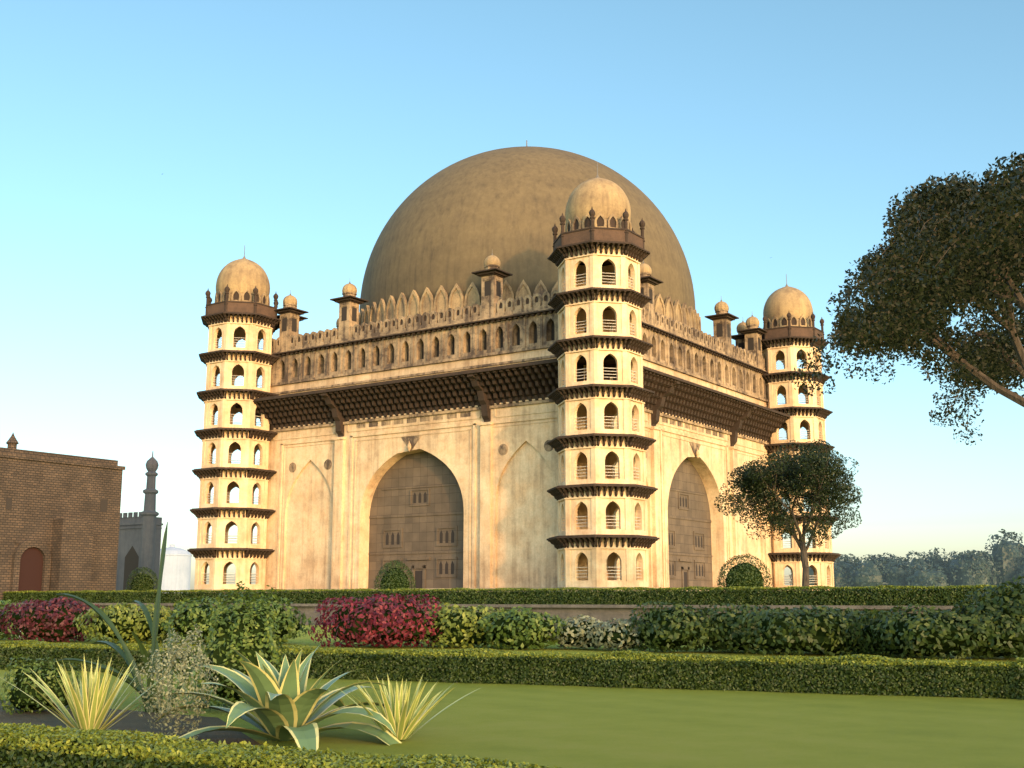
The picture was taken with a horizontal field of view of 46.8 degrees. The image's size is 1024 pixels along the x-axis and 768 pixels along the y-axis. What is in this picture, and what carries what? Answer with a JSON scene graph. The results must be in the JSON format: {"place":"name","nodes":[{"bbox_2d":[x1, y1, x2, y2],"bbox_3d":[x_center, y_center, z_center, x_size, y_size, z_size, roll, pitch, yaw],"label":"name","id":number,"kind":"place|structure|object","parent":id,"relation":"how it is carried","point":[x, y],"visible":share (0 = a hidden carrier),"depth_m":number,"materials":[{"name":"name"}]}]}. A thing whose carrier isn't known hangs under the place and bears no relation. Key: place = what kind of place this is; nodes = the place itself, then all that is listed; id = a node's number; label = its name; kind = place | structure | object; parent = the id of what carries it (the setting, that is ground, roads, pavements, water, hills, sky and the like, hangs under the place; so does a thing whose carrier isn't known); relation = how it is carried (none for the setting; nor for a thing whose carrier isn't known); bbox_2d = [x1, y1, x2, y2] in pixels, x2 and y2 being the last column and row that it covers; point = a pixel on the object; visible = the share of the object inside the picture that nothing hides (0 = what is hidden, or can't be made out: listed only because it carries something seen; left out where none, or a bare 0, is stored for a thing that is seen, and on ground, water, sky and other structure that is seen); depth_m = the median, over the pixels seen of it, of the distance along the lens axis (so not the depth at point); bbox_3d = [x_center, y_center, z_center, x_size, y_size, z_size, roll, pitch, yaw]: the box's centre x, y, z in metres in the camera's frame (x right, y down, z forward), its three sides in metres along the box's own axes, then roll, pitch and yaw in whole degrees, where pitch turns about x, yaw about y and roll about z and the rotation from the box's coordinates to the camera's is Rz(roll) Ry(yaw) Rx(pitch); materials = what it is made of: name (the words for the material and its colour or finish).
{"place":"outdoors","nodes":[
{"label":"outdoors","id":0,"kind":"place"},
{"bbox_2d":[2,603,977,627],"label":"wall","id":1,"kind":"structure","parent":0,"point":[603,613],"depth_m":61.51,"materials":[{"name":"stone"}]},
{"bbox_2d":[125,553,771,592],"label":"round bushes","id":2,"kind":"object","parent":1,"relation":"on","point":[397,563],"visible":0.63,"depth_m":96.87,"materials":[{"name":"green plant"}]},
{"bbox_2d":[2,587,1021,605],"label":"hedge leaves","id":3,"kind":"object","parent":1,"relation":"on","point":[613,594],"visible":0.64,"depth_m":61.25,"materials":[{"name":"green plant"}]},
{"bbox_2d":[197,587,828,592],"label":"tomb plinth","id":4,"kind":"structure","parent":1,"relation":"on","point":[447,588],"depth_m":122.69,"materials":[{"name":"beige stone"}]},
{"bbox_2d":[187,246,280,589],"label":"tower","id":5,"kind":"structure","parent":4,"relation":"on","point":[240,308],"depth_m":143.82,"materials":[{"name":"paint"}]},
{"bbox_2d":[236,253,790,588],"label":"gol gumbaz walls","id":6,"kind":"structure","parent":4,"relation":"on","point":[353,411],"depth_m":135.98,"materials":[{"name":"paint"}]},
{"bbox_2d":[368,451,463,588],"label":"arch screen","id":7,"kind":"object","parent":6,"relation":"attached to","point":[416,523],"visible":0.81,"depth_m":133.51,"materials":[{"name":"stone"}]},
{"bbox_2d":[359,140,700,330],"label":"great dome","id":8,"kind":"structure","parent":6,"relation":"on","point":[445,232],"depth_m":140.58,"materials":[{"name":"brown stone"}]},
{"bbox_2d":[668,458,712,587],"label":"arch screen","id":9,"kind":"object","parent":6,"relation":"attached to","point":[689,540],"visible":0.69,"depth_m":140.23,"materials":[{"name":"stone"}]},
{"bbox_2d":[547,162,659,586],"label":"tower","id":10,"kind":"structure","parent":4,"relation":"on","point":[598,245],"depth_m":115.20,"materials":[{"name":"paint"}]},
{"bbox_2d":[761,274,840,589],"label":"tower","id":11,"kind":"structure","parent":4,"relation":"on","point":[789,322],"depth_m":158.26,"materials":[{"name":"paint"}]},
{"bbox_2d":[0,622,1023,767],"bbox_3d":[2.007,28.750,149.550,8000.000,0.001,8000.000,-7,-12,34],"label":"lawn","id":12,"kind":"structure","parent":0,"point":[562,726],"depth_m":15.15,"materials":[{"name":"green plant"}]},
{"bbox_2d":[0,596,103,642],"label":"red shrubs","id":13,"kind":"object","parent":12,"relation":"on","point":[39,605],"visible":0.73,"depth_m":43.67,"materials":[{"name":"red plant"}]},
{"bbox_2d":[0,433,125,602],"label":"brick building","id":14,"kind":"structure","parent":12,"relation":"on","point":[59,520],"depth_m":94.59,"materials":[{"name":"brown brick"}]},
{"bbox_2d":[0,700,267,746],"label":"bed soil","id":15,"kind":"structure","parent":12,"relation":"on","point":[133,720],"depth_m":15.46,"materials":[{"name":"brown soil"}]},
{"bbox_2d":[56,522,232,712],"bbox_3d":[-5.477,3.384,17.273,3.178,2.760,1.434,-7,-12,34],"label":"spiky plant","id":16,"kind":"object","parent":15,"relation":"on","point":[127,656],"visible":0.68,"depth_m":17.17,"materials":[{"name":"green plant"}]},
{"bbox_2d":[0,581,289,714],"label":"bed shrubs","id":17,"kind":"object","parent":15,"relation":"on","point":[269,637],"visible":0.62,"depth_m":16.81,"materials":[{"name":"green plant"}]},
{"bbox_2d":[133,623,218,738],"bbox_3d":[-3.851,3.438,13.659,0.934,1.319,0.998,1,-10,-6],"label":"grey shrub","id":18,"kind":"object","parent":15,"relation":"on","point":[183,667],"visible":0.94,"depth_m":13.56,"materials":[{"name":"green plant"}]},
{"bbox_2d":[3,646,479,751],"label":"agave plants","id":19,"kind":"object","parent":15,"relation":"on","point":[284,705],"visible":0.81,"depth_m":13.44,"materials":[{"name":"green plant"}]},
{"bbox_2d":[116,451,162,592],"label":"distant mosque","id":20,"kind":"structure","parent":12,"relation":"on","point":[139,543],"depth_m":219.20,"materials":[{"name":"stone"}]},
{"bbox_2d":[160,544,191,592],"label":"water tank","id":21,"kind":"object","parent":12,"relation":"on","point":[177,570],"visible":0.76,"depth_m":563.01,"materials":[{"name":"paint"}]},
{"bbox_2d":[0,739,417,767],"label":"front hedge leaves","id":22,"kind":"object","parent":12,"relation":"on","point":[26,763],"visible":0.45,"depth_m":8.53,"materials":[{"name":"green plant"}]},
{"bbox_2d":[0,596,567,650],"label":"shrubs","id":23,"kind":"object","parent":12,"relation":"on","point":[178,611],"visible":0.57,"depth_m":40.15,"materials":[{"name":"green plant"}]},
{"bbox_2d":[72,601,518,648],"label":"shrubs","id":24,"kind":"object","parent":12,"relation":"on","point":[463,611],"visible":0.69,"depth_m":40.84,"materials":[{"name":"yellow plant"}]},
{"bbox_2d":[308,593,442,647],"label":"red shrubs","id":25,"kind":"object","parent":12,"relation":"on","point":[379,612],"visible":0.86,"depth_m":38.45,"materials":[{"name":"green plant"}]},
{"bbox_2d":[0,563,1023,656],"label":"shrub","id":26,"kind":"object","parent":12,"relation":"on","point":[821,637],"visible":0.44,"depth_m":37.31,"materials":[{"name":"green plant"}]},
{"bbox_2d":[0,590,1023,767],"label":"hedges","id":27,"kind":"object","parent":12,"relation":"on","point":[559,677],"visible":0.36,"depth_m":22.75,"materials":[{"name":"green plant"}]},
{"bbox_2d":[0,722,561,767],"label":"hedge leaves","id":28,"kind":"object","parent":27,"relation":"on","point":[190,750],"visible":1,"depth_m":8.32,"materials":[{"name":"green plant"}]},
{"bbox_2d":[4,584,1023,592],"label":"hedge top leaves","id":29,"kind":"object","parent":27,"relation":"on","point":[660,588],"visible":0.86,"depth_m":62.70,"materials":[{"name":"green plant"}]},
{"bbox_2d":[0,645,1023,699],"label":"hedge leaves","id":30,"kind":"object","parent":12,"relation":"on","point":[980,693],"visible":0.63,"depth_m":21.40,"materials":[{"name":"green plant"}]},
{"bbox_2d":[0,640,1023,668],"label":"hedge top leaves","id":31,"kind":"object","parent":30,"relation":"on","point":[633,655],"visible":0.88,"depth_m":21.95,"materials":[{"name":"green plant"}]},
{"bbox_2d":[544,614,647,650],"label":"pale shrubs","id":32,"kind":"object","parent":12,"relation":"on","point":[602,624],"visible":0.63,"depth_m":36.84,"materials":[{"name":"grey plant"}]},
{"bbox_2d":[623,576,1023,659],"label":"shrubs","id":33,"kind":"object","parent":12,"relation":"on","point":[976,620],"visible":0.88,"depth_m":32.92,"materials":[{"name":"green plant"}]},
{"bbox_2d":[809,540,1023,589],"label":"distant trees","id":34,"kind":"object","parent":12,"relation":"on","point":[878,577],"visible":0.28,"depth_m":368.72,"materials":[{"name":"green plant"}]},
{"bbox_2d":[789,529,1023,589],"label":"tree line","id":35,"kind":"object","parent":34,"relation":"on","point":[900,563],"visible":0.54,"depth_m":370.40,"materials":[{"name":"green plant"}]},
{"bbox_2d":[0,0,1023,589],"label":"sky","id":36,"kind":"structure","parent":0,"point":[144,144],"materials":[{"name":"blue"}]},
{"bbox_2d":[714,439,862,590],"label":"tree","id":37,"kind":"object","parent":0,"point":[789,473],"depth_m":84.48,"materials":[{"name":"green plant"}]},
{"bbox_2d":[790,151,1023,444],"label":"tree","id":38,"kind":"object","parent":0,"point":[906,320],"depth_m":28.36,"materials":[{"name":"green plant"}]}
]}

